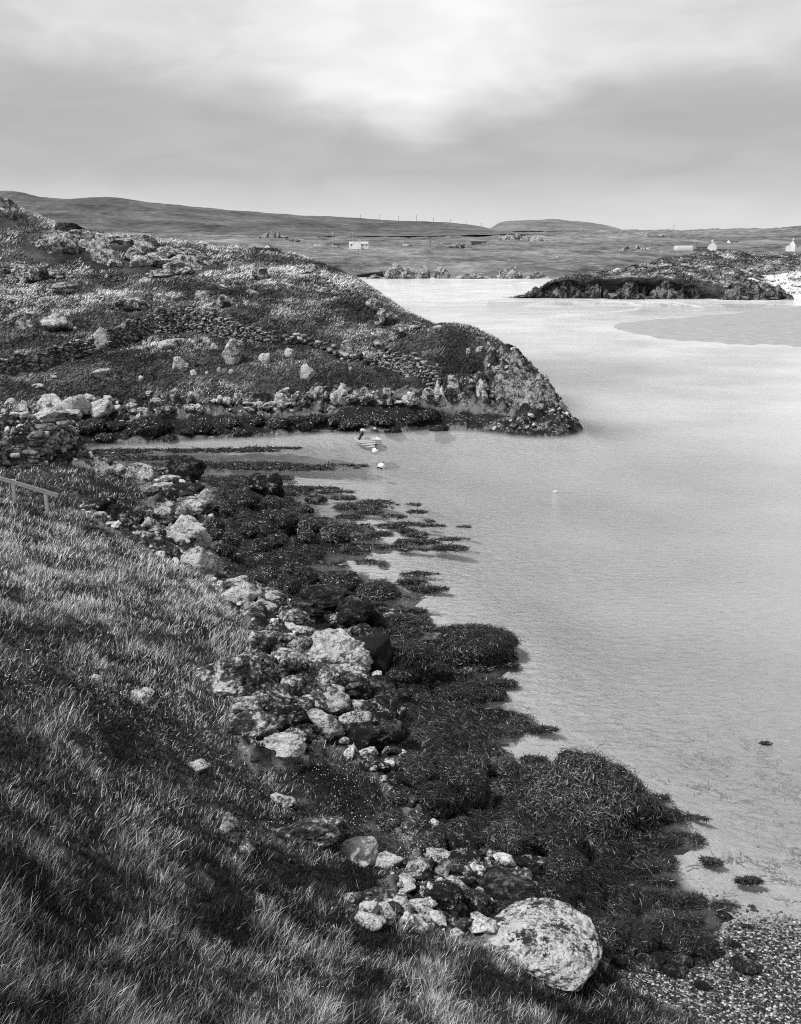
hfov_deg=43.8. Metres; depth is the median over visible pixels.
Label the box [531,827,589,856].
boulder
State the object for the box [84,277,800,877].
water
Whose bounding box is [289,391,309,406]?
crag
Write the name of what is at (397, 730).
boulder
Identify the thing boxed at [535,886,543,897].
boulder
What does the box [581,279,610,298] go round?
rock outcrop
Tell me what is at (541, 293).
rock outcrop
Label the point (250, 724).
boulder
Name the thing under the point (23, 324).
boulder
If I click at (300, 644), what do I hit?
boulder
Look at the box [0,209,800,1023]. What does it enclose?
ground
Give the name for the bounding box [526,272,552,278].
rock outcrop
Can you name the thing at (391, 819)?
boulder
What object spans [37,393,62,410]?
boulder
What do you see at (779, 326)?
beach
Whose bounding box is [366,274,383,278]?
rock outcrop
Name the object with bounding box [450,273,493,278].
rock outcrop
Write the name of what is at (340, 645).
boulder
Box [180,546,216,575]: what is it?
boulder
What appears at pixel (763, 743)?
seaweed patch
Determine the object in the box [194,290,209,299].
boulder
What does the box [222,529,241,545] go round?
boulder
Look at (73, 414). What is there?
boulder
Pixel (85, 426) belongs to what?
boulder
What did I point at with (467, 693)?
boulder
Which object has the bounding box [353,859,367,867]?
boulder
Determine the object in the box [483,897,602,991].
boulder
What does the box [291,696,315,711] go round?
boulder
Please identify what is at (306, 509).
boulder
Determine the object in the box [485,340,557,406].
rock outcrop
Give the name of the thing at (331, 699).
boulder
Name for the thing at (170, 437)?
boulder
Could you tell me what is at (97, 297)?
boulder
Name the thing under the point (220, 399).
crag
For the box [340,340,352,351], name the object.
boulder
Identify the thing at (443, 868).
boulder
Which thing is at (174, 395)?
boulder
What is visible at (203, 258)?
rock outcrop
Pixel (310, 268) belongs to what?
boulder
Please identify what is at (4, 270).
boulder
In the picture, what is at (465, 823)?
boulder
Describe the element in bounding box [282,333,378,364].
drystone wall
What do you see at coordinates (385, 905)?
boulder
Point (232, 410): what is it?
boulder
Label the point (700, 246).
cottage wing
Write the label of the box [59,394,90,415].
boulder
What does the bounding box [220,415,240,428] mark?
boulder
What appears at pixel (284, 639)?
boulder
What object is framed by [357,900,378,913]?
boulder
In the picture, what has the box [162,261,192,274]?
boulder
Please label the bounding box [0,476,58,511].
wooden fence
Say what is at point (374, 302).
boulder
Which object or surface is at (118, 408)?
boulder
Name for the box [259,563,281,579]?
boulder
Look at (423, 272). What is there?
rock outcrop
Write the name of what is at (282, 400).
crag
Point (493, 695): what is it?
boulder
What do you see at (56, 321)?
boulder
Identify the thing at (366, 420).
boulder
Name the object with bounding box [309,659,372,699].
boulder
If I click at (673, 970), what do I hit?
stone
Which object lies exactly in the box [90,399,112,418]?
boulder
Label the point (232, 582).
boulder
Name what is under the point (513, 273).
rock outcrop
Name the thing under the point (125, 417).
shore rubble
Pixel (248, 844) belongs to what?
boulder
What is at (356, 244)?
farm shed
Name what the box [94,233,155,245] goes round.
rock outcrop
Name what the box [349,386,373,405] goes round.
crag
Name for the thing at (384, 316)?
boulder
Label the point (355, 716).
boulder
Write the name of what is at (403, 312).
headland grass
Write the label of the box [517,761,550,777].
boulder
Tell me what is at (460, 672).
seaweed patch
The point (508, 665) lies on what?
seaweed patch
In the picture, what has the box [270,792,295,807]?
boulder
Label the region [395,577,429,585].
seaweed patch
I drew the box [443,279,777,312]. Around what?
foam
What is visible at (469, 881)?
boulder
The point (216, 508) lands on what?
boulder
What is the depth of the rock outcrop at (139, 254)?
126.31 m
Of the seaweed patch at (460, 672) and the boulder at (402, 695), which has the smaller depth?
the boulder at (402, 695)
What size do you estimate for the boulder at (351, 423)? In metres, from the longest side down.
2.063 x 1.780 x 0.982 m
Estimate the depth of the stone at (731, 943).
19.98 m
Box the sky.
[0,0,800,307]
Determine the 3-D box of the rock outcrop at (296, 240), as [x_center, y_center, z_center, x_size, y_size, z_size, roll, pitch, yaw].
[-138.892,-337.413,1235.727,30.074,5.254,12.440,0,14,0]
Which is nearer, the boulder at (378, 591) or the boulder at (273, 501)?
the boulder at (378, 591)
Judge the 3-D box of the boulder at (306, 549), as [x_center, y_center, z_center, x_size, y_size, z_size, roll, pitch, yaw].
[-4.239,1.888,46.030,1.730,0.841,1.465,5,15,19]
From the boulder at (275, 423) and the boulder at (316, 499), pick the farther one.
the boulder at (275, 423)
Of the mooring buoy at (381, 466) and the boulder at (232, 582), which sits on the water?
the mooring buoy at (381, 466)
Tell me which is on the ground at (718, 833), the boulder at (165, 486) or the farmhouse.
the boulder at (165, 486)
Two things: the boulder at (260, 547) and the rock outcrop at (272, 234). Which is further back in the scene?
the rock outcrop at (272, 234)
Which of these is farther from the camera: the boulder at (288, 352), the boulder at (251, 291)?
the boulder at (251, 291)
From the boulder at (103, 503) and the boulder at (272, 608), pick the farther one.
the boulder at (103, 503)
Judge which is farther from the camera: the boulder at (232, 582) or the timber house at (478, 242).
the timber house at (478, 242)
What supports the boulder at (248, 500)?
on the ground at (718, 833)
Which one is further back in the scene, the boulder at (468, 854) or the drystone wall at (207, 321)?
the drystone wall at (207, 321)
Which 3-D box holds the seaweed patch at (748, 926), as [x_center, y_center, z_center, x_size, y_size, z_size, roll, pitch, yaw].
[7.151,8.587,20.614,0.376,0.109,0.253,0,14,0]
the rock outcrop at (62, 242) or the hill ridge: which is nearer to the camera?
the rock outcrop at (62, 242)
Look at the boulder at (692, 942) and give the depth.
19.43 m
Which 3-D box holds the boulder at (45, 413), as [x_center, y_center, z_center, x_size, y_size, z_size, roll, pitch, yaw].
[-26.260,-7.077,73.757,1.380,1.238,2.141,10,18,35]
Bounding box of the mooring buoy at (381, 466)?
[377,462,384,470]
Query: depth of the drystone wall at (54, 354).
88.09 m
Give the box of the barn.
[673,245,693,250]
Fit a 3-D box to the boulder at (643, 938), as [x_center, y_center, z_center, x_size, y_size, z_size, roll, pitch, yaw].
[4.481,8.422,19.718,1.408,0.691,1.200,9,11,10]
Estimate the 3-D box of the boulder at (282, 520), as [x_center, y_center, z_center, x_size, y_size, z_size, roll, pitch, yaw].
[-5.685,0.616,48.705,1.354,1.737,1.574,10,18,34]
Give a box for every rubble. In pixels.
[0,347,579,453]
[0,448,541,955]
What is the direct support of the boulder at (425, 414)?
on the ground at (718, 833)
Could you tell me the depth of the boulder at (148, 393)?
78.58 m
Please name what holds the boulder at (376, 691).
on the ground at (718, 833)
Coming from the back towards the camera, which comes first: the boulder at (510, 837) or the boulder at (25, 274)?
the boulder at (25, 274)
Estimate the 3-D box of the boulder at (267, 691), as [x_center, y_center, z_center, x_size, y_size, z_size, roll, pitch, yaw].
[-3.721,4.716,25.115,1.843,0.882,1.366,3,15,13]
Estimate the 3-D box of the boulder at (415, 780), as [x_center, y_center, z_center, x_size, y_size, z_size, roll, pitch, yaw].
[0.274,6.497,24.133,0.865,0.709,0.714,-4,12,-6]
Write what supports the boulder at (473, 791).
on the ground at (718, 833)
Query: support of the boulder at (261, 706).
on the ground at (718, 833)
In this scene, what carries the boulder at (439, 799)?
on the ground at (718, 833)
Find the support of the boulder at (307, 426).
on the ground at (718, 833)
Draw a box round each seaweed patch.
[389,606,427,614]
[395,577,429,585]
[396,570,439,577]
[403,582,449,593]
[421,623,461,634]
[445,668,474,677]
[456,524,471,527]
[467,676,519,689]
[480,664,493,673]
[489,660,521,672]
[698,854,724,869]
[733,874,764,887]
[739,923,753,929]
[757,740,773,746]
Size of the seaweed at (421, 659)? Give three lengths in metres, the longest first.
2.276 x 1.884 x 1.534 m
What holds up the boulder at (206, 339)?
on the ground at (718, 833)
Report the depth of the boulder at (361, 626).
34.45 m
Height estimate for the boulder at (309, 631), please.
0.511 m
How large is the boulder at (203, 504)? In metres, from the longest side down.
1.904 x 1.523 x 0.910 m
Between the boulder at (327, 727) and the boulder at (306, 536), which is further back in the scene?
the boulder at (306, 536)
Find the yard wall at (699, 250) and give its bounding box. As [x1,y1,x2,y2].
[694,249,708,251]
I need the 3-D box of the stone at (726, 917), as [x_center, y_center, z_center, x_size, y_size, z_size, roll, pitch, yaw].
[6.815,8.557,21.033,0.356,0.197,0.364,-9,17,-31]
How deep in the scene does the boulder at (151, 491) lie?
50.14 m
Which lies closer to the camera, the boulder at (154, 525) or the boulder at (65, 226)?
the boulder at (154, 525)
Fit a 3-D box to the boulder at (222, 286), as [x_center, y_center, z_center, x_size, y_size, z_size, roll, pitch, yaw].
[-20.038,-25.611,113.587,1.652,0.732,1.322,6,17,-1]
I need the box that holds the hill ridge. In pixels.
[0,191,548,235]
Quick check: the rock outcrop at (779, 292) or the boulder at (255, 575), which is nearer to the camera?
the boulder at (255, 575)
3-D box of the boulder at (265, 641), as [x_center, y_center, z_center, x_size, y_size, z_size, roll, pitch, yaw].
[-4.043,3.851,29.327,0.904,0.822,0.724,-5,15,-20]
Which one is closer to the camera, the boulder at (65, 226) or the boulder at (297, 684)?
the boulder at (297, 684)
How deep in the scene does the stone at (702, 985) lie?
18.40 m
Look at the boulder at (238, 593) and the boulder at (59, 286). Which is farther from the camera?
the boulder at (59, 286)
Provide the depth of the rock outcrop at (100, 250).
125.27 m
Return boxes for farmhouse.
[349,242,368,248]
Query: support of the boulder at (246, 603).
on the ground at (718, 833)
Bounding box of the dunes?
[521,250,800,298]
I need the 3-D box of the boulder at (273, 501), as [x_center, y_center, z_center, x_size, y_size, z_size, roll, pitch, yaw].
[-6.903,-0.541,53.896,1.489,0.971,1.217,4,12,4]
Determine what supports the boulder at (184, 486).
on the ground at (718, 833)
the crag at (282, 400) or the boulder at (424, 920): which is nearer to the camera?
the boulder at (424, 920)
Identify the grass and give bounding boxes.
[0,206,571,414]
[0,461,718,1023]
[506,249,800,297]
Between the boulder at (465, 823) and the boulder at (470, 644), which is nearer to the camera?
the boulder at (465, 823)
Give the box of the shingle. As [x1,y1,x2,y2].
[611,869,800,1023]
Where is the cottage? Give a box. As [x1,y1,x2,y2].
[707,240,716,249]
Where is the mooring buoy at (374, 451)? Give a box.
[371,447,377,454]
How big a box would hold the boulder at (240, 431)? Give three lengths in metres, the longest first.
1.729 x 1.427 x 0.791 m
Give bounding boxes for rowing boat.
[354,428,381,449]
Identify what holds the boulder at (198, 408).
on the ground at (718, 833)
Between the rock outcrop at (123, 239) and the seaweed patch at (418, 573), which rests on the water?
the seaweed patch at (418, 573)
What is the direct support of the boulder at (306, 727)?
on the ground at (718, 833)
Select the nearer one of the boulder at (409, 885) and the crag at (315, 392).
the boulder at (409, 885)
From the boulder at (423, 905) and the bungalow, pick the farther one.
the bungalow
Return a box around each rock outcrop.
[0,196,19,218]
[31,229,94,253]
[85,236,122,267]
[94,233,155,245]
[123,241,203,270]
[171,245,220,265]
[258,230,287,238]
[284,238,299,241]
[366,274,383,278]
[383,262,414,278]
[413,265,429,278]
[421,380,446,406]
[434,266,449,278]
[446,243,470,248]
[447,374,466,406]
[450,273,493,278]
[469,378,489,404]
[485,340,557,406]
[492,233,547,240]
[495,265,522,278]
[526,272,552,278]
[529,286,550,297]
[548,274,584,297]
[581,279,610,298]
[606,282,645,298]
[619,244,650,250]
[633,281,650,296]
[639,233,669,236]
[645,275,683,298]
[679,276,700,298]
[718,280,778,305]
[770,284,793,305]
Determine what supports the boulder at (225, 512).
on the ground at (718, 833)
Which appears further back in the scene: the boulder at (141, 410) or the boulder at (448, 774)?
the boulder at (141, 410)
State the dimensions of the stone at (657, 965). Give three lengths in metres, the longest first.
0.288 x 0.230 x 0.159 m
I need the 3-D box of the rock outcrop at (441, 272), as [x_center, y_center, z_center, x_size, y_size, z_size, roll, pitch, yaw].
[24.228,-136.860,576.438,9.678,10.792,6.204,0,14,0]
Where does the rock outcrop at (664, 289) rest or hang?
on the ground at (718, 833)
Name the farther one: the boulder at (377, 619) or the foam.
the foam
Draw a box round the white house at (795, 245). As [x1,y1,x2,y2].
[790,238,800,251]
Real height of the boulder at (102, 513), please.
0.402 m
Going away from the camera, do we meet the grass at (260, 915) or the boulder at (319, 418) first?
the grass at (260, 915)
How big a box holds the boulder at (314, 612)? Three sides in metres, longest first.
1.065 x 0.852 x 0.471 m
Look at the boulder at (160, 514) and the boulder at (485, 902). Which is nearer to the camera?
the boulder at (485, 902)
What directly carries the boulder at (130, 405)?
on the ground at (718, 833)
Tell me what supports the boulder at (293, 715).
on the ground at (718, 833)
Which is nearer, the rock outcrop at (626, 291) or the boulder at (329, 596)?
the boulder at (329, 596)
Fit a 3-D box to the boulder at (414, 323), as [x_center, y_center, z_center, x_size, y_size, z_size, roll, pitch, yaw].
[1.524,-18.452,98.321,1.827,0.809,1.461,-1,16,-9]
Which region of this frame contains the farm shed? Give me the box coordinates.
[353,241,361,248]
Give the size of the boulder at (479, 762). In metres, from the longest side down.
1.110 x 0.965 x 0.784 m
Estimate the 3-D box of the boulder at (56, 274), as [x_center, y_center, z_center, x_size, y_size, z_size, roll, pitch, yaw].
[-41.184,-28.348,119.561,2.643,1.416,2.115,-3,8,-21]
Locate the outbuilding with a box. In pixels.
[785,245,790,251]
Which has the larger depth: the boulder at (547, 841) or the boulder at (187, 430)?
the boulder at (187, 430)
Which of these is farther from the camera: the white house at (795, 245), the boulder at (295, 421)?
the white house at (795, 245)
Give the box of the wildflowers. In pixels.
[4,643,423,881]
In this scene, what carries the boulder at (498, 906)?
on the ground at (718, 833)
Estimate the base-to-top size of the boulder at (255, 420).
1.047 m
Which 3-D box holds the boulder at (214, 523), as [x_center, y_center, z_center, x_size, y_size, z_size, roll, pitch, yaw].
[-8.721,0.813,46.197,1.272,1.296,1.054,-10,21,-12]
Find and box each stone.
[609,954,626,968]
[636,952,652,962]
[648,960,662,970]
[650,952,666,964]
[661,963,684,979]
[671,953,693,968]
[674,963,688,974]
[692,957,707,966]
[694,980,711,991]
[713,910,733,922]
[722,938,740,948]
[729,955,760,975]
[744,951,756,960]
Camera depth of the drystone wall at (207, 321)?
95.78 m
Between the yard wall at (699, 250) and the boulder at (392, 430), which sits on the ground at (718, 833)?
the boulder at (392, 430)
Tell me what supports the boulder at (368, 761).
on the ground at (718, 833)
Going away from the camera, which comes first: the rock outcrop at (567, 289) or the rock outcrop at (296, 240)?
the rock outcrop at (567, 289)
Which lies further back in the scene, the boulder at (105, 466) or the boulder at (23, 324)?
the boulder at (23, 324)
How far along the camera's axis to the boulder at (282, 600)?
35.29 m
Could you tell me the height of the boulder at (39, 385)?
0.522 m
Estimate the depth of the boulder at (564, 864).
20.96 m
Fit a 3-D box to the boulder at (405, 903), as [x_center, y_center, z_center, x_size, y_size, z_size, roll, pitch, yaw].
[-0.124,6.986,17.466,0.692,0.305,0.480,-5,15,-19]
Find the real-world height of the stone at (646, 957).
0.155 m
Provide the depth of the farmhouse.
1002.26 m
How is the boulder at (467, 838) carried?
on the ground at (718, 833)
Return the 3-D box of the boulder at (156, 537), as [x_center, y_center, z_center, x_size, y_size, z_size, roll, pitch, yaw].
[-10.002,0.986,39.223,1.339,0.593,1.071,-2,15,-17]
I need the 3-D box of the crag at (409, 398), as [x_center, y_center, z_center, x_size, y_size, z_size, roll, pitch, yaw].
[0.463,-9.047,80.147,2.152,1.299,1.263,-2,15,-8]
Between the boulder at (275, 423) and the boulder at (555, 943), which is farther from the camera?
the boulder at (275, 423)
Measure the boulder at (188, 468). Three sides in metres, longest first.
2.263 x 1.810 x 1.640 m
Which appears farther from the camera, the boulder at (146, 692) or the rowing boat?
the rowing boat
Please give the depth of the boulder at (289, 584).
39.37 m
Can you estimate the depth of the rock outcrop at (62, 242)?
127.06 m
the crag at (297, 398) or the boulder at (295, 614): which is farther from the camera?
the crag at (297, 398)
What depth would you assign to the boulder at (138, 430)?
74.25 m
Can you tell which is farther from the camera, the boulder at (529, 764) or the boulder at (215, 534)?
the boulder at (215, 534)
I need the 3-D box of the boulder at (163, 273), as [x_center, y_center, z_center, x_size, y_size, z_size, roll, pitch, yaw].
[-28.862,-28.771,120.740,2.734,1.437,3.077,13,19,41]
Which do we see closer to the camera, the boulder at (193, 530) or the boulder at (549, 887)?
the boulder at (549, 887)
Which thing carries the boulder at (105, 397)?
on the ground at (718, 833)
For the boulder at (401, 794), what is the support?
on the ground at (718, 833)
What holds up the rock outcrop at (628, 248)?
on the moorland
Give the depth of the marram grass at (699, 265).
339.63 m
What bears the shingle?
on the ground at (718, 833)
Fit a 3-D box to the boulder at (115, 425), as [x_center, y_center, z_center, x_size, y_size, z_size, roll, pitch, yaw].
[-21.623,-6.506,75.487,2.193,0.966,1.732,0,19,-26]
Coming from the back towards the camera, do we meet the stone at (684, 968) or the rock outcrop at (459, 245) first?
the rock outcrop at (459, 245)
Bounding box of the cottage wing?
[694,242,708,248]
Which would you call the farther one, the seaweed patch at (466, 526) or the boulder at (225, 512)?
the seaweed patch at (466, 526)
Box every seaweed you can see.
[79,395,739,972]
[88,444,711,928]
[390,636,442,683]
[513,743,668,842]
[557,719,800,922]
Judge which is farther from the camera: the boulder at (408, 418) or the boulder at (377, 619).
the boulder at (408, 418)
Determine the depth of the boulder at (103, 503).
43.18 m
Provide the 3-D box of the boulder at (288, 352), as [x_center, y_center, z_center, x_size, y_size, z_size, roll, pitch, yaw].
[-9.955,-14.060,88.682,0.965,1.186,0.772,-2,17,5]
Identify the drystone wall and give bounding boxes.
[0,338,96,373]
[0,441,19,467]
[23,418,79,465]
[105,305,278,348]
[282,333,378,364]
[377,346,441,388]
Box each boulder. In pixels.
[0,267,9,273]
[4,398,16,406]
[6,296,22,302]
[7,296,24,302]
[9,264,29,268]
[10,265,48,282]
[13,404,28,413]
[15,319,33,329]
[18,411,29,419]
[26,311,35,315]
[30,407,59,420]
[32,383,43,388]
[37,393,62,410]
[40,312,73,330]
[48,270,67,278]
[51,281,74,293]
[52,284,74,293]
[53,222,85,231]
[57,409,81,420]
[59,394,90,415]
[75,418,106,434]
[81,496,116,511]
[84,393,96,402]
[90,368,111,378]
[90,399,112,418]
[90,674,103,682]
[92,295,101,301]
[93,327,108,347]
[93,432,117,442]
[94,457,119,476]
[96,511,106,516]
[100,420,127,430]
[103,395,112,400]
[104,502,144,523]
[111,405,121,413]
[114,297,150,310]
[114,462,144,478]
[124,415,172,437]
[125,402,136,407]
[127,426,146,436]
[128,408,138,413]
[130,687,154,703]
[135,407,147,414]
[136,530,163,541]
[137,464,158,481]
[141,517,165,536]
[142,486,161,495]
[145,390,152,396]
[148,397,164,408]
[150,269,173,278]
[150,504,178,523]
[151,475,181,483]
[152,482,173,491]
[153,292,170,302]
[153,405,174,415]
[158,338,181,349]
[158,432,176,441]
[161,501,180,512]
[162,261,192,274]
[165,490,179,502]
[165,514,211,549]
[168,455,206,482]
[169,388,179,402]
[171,482,205,492]
[172,356,188,371]
[175,503,191,515]
[176,496,213,514]
[179,426,194,435]
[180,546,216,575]
[184,405,194,411]
[186,419,213,433]
[188,759,210,772]
[190,369,197,375]
[192,507,202,515]
[193,652,265,700]
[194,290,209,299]
[194,403,205,412]
[197,488,213,503]
[202,516,226,532]
[203,337,210,342]
[207,528,223,540]
[210,343,218,350]
[210,424,223,434]
[212,294,234,308]
[212,505,225,511]
[212,543,236,557]
[218,284,229,288]
[218,507,234,518]
[219,582,263,603]
[219,812,245,845]
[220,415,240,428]
[222,338,243,364]
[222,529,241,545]
[224,574,262,590]
[227,408,236,412]
[227,709,283,740]
[228,493,261,507]
[228,696,259,713]
[231,427,251,436]
[238,520,259,537]
[239,838,260,856]
[240,597,253,611]
[243,406,254,411]
[245,570,263,583]
[246,289,257,294]
[247,414,263,425]
[247,473,284,497]
[248,629,277,654]
[249,542,271,552]
[250,598,278,614]
[251,267,269,279]
[252,677,291,703]
[258,353,269,363]
[258,704,265,710]
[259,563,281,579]
[260,493,285,508]
[261,278,277,282]
[261,592,287,601]
[261,652,280,682]
[261,732,306,759]
[262,587,287,604]
[263,703,313,729]
[264,532,288,548]
[265,417,288,428]
[267,507,299,535]
[269,573,302,594]
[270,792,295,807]
[271,647,302,670]
[272,630,296,647]
[274,816,353,847]
[278,605,293,611]
[279,561,301,576]
[279,608,309,621]
[280,675,306,696]
[284,347,293,356]
[284,727,308,736]
[287,414,309,426]
[287,635,312,659]
[290,599,320,608]
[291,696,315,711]
[293,517,320,536]
[293,528,316,545]
[293,543,325,558]
[293,565,320,584]
[294,723,312,733]
[295,651,305,665]
[296,625,317,635]
[297,416,315,431]
[299,363,315,381]
[300,505,314,514]
[300,584,361,609]
[302,607,324,617]
[303,494,327,504]
[303,628,372,669]
[304,264,318,273]
[307,708,346,742]
[308,413,326,423]
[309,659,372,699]
[311,683,352,714]
[315,287,330,292]
[315,519,327,530]
[317,520,353,544]
[320,569,364,592]
[327,415,343,424]
[327,612,352,627]
[335,595,374,624]
[337,418,361,429]
[338,710,372,724]
[339,836,378,866]
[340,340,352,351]
[343,892,356,903]
[346,722,390,752]
[347,699,372,711]
[351,628,378,640]
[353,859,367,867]
[354,579,401,602]
[354,910,385,931]
[355,623,371,629]
[357,753,397,771]
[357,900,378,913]
[358,416,373,425]
[361,323,369,329]
[361,633,393,673]
[365,297,380,307]
[366,609,385,627]
[367,694,407,719]
[368,688,385,697]
[369,340,386,348]
[370,675,398,688]
[371,414,392,425]
[371,709,398,723]
[373,719,407,745]
[373,851,404,869]
[374,308,399,325]
[374,808,409,831]
[377,901,395,919]
[382,687,412,702]
[383,664,417,682]
[383,895,411,911]
[384,426,401,435]
[385,770,408,786]
[387,327,406,338]
[387,784,417,807]
[388,337,396,341]
[396,752,437,781]
[398,873,415,882]
[399,877,415,892]
[401,413,421,424]
[401,767,428,790]
[404,858,431,879]
[407,321,420,324]
[408,830,445,849]
[409,898,433,913]
[410,814,432,830]
[412,913,432,932]
[414,323,427,329]
[414,779,460,819]
[416,408,439,420]
[418,826,450,847]
[418,880,465,909]
[425,847,450,857]
[428,424,449,434]
[432,325,442,329]
[432,681,484,705]
[432,856,451,877]
[434,622,525,667]
[436,761,478,796]
[446,856,467,874]
[446,875,469,889]
[448,846,485,868]
[448,873,478,888]
[449,829,480,850]
[450,815,478,831]
[453,771,490,809]
[460,752,494,776]
[461,887,492,916]
[461,894,480,908]
[473,866,535,904]
[475,346,484,351]
[479,817,533,855]
[480,687,507,705]
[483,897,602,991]
[492,757,521,777]
[492,899,509,913]
[512,854,547,880]
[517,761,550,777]
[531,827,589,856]
[535,874,576,907]
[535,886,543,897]
[542,844,589,883]
[591,916,630,952]
[598,912,661,955]
[658,932,676,950]
[670,925,721,960]
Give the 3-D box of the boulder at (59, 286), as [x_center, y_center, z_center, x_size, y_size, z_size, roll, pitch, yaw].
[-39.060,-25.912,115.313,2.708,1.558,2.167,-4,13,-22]
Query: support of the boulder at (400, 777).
on the ground at (718, 833)
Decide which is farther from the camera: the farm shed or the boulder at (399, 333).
the farm shed
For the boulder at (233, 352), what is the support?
on the ground at (718, 833)
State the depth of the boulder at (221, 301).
104.42 m
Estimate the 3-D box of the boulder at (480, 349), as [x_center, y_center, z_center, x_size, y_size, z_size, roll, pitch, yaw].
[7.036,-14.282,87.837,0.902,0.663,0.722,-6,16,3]
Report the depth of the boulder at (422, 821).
21.77 m
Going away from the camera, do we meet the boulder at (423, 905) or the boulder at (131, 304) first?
the boulder at (423, 905)
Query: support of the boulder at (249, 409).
on the ground at (718, 833)
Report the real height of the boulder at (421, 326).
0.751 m
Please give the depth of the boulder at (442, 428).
78.63 m
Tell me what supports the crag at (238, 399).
on the ground at (718, 833)
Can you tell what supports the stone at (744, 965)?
on the shingle
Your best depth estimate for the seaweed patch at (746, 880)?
22.09 m
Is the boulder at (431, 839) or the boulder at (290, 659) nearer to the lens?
the boulder at (431, 839)
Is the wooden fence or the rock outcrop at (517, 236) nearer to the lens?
the wooden fence
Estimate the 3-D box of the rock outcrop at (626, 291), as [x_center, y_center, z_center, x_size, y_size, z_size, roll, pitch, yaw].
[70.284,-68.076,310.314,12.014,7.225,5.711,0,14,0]
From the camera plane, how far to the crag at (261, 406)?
79.00 m
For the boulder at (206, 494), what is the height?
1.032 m
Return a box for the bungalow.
[727,240,737,243]
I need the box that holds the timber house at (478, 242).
[470,241,486,244]
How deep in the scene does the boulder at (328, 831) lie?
19.04 m
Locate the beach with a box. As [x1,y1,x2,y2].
[614,306,800,346]
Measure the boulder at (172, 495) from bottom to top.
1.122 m
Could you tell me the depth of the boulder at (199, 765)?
19.82 m
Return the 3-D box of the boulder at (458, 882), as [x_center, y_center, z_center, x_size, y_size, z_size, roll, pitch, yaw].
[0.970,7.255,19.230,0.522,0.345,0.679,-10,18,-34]
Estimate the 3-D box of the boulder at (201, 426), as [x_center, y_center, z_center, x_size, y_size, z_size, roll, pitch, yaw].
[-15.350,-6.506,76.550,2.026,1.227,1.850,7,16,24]
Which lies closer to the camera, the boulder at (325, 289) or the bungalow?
the boulder at (325, 289)
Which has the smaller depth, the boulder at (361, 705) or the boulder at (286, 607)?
the boulder at (361, 705)
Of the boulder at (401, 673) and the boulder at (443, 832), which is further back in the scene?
the boulder at (401, 673)
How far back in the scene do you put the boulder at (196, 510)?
48.17 m
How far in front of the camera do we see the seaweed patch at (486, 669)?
33.29 m
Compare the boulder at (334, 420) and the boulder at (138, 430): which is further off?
the boulder at (334, 420)
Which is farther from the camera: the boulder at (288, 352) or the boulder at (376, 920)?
the boulder at (288, 352)
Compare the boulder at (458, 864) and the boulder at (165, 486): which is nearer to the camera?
the boulder at (458, 864)
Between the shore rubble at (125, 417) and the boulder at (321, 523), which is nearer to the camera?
the boulder at (321, 523)
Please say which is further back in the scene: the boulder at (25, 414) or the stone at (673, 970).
the boulder at (25, 414)
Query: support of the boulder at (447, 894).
on the ground at (718, 833)
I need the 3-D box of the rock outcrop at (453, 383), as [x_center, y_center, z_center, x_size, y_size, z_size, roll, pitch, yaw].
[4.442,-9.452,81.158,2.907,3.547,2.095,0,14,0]
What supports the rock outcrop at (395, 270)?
in the water
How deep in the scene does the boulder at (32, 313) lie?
106.26 m
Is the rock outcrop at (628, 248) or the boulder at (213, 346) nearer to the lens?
the boulder at (213, 346)
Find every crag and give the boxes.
[211,395,230,403]
[230,393,251,405]
[251,401,272,410]
[269,391,290,409]
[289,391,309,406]
[306,383,328,400]
[329,383,350,405]
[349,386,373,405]
[372,387,398,405]
[394,391,419,405]
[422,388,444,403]
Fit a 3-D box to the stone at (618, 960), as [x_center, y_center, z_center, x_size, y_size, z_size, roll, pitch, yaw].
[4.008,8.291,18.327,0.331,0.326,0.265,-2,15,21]
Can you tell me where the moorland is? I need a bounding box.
[109,226,800,277]
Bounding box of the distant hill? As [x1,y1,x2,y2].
[490,219,620,231]
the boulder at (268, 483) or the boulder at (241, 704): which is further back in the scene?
the boulder at (268, 483)
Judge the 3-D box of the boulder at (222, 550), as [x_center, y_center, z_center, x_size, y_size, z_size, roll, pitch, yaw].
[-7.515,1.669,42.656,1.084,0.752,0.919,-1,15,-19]
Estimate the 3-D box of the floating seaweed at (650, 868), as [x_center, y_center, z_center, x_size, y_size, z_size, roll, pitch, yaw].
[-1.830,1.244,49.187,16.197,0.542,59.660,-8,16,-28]
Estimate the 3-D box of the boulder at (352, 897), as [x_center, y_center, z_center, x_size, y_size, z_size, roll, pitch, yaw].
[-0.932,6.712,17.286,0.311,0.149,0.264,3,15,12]
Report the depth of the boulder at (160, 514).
45.19 m
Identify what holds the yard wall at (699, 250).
on the moorland
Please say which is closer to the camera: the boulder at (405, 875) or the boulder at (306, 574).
the boulder at (405, 875)
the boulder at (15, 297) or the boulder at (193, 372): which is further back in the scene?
the boulder at (15, 297)
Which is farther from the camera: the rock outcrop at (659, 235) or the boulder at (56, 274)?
the rock outcrop at (659, 235)
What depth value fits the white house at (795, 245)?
1000.89 m
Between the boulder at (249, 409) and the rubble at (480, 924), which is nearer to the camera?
the rubble at (480, 924)
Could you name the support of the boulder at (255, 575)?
on the ground at (718, 833)
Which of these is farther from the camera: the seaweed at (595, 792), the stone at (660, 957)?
the seaweed at (595, 792)
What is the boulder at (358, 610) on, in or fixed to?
on the ground at (718, 833)
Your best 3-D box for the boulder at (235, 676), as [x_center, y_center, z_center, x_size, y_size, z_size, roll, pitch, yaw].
[-4.609,4.225,25.405,2.470,1.177,1.976,-8,15,-7]

